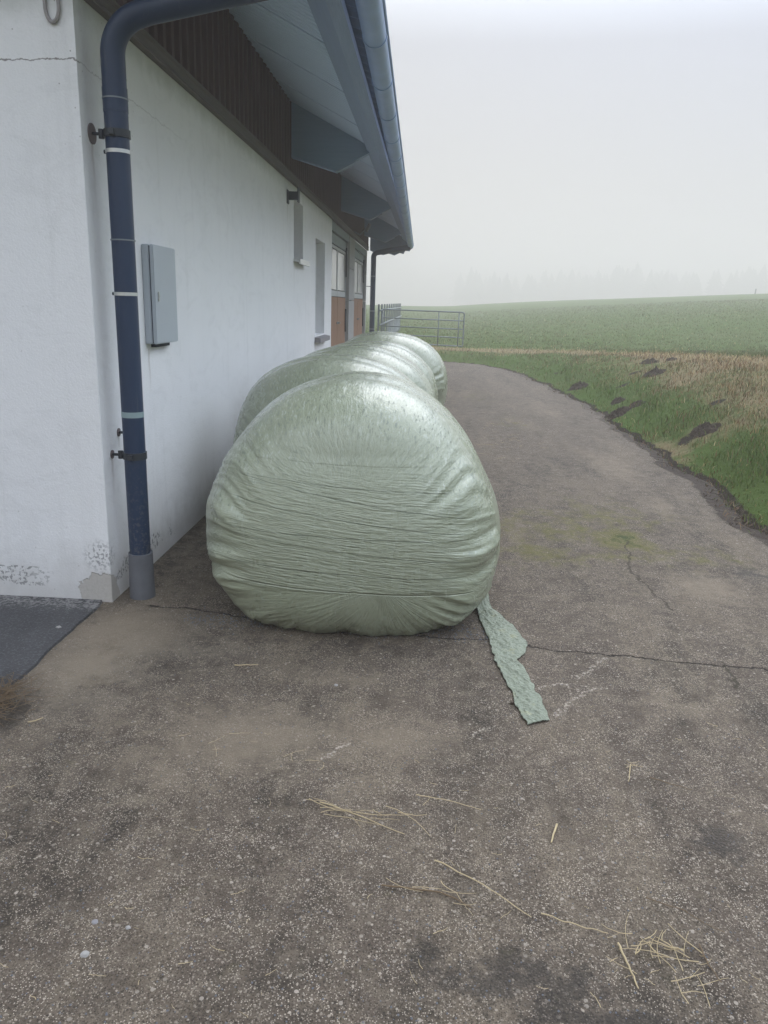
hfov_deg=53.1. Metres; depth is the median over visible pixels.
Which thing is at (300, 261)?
window sill
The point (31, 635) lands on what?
asphalt
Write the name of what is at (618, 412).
molehill
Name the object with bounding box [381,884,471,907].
straw stalk
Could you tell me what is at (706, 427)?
molehill
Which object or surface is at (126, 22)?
downpipe
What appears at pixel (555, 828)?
straw stalk
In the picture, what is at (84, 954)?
pebble
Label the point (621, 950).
straw stalk
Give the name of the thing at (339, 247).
barn door
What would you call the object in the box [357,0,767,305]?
sky
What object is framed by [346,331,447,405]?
silage bale
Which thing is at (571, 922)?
straw stalk
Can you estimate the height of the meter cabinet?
0.556 m
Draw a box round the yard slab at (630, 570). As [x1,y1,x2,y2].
[0,362,767,1023]
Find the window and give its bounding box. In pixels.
[315,266,329,342]
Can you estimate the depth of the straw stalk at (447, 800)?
2.48 m
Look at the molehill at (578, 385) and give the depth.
14.67 m
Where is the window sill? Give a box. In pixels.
[294,258,309,266]
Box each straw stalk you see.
[320,801,403,833]
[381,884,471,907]
[416,794,480,809]
[434,860,530,916]
[541,913,607,933]
[551,823,557,842]
[617,942,638,988]
[646,897,723,931]
[650,777,691,789]
[698,944,721,982]
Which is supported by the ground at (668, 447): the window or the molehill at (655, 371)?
the molehill at (655, 371)
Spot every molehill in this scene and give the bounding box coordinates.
[569,381,587,390]
[604,406,630,418]
[611,397,625,404]
[628,400,644,407]
[639,358,658,363]
[643,365,665,376]
[690,421,720,436]
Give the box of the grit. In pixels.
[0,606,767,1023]
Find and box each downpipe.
[87,0,266,599]
[366,245,410,331]
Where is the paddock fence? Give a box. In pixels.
[377,303,401,332]
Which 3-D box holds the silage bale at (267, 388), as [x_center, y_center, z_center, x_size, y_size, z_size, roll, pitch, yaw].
[-0.342,-0.518,5.484,1.407,1.195,1.229,3,15,3]
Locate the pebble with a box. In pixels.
[80,950,89,957]
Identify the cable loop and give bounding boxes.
[43,0,60,23]
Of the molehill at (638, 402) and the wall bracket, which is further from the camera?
the molehill at (638, 402)
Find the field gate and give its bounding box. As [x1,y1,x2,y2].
[382,309,464,346]
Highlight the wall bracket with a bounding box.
[287,187,299,203]
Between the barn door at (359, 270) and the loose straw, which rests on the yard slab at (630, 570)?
the loose straw
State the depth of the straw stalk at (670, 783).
2.60 m
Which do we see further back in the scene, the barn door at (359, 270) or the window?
the barn door at (359, 270)
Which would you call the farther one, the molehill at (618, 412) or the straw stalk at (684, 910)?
the molehill at (618, 412)
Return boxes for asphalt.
[0,595,101,696]
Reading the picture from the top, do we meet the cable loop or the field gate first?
the cable loop
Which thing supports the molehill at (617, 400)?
on the ground at (668, 447)
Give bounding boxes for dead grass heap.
[0,670,54,726]
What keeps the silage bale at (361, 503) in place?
on the yard slab at (630, 570)
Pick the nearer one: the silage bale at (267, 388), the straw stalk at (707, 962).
the straw stalk at (707, 962)
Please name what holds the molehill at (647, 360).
on the ground at (668, 447)
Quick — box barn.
[0,0,413,601]
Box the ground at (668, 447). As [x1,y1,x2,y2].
[365,294,767,533]
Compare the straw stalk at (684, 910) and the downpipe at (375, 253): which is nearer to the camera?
the straw stalk at (684, 910)
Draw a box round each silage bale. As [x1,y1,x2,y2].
[206,371,549,724]
[233,353,415,443]
[306,344,435,398]
[335,341,437,399]
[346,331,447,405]
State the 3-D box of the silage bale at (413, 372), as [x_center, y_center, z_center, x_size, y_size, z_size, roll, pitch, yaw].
[-0.255,-0.841,6.670,1.429,1.202,1.250,3,15,3]
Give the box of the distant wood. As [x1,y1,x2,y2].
[448,262,767,305]
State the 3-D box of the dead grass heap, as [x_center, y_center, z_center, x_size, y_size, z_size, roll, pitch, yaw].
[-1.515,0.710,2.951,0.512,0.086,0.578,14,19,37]
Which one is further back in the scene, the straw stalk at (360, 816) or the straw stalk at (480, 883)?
the straw stalk at (360, 816)
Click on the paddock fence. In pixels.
(389, 321)
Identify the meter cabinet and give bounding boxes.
[141,244,177,346]
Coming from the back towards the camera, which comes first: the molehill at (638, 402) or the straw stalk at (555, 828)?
the molehill at (638, 402)
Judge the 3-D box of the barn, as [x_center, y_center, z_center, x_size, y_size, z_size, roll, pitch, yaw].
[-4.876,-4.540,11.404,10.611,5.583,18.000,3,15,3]
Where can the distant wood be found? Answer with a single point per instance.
(620, 284)
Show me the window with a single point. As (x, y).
(319, 339)
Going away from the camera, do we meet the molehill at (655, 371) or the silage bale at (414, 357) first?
the silage bale at (414, 357)
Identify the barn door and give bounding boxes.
[331,232,347,346]
[349,250,364,336]
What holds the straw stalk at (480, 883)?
on the yard slab at (630, 570)
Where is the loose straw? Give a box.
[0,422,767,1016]
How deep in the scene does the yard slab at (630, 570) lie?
2.55 m
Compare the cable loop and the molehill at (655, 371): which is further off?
the molehill at (655, 371)

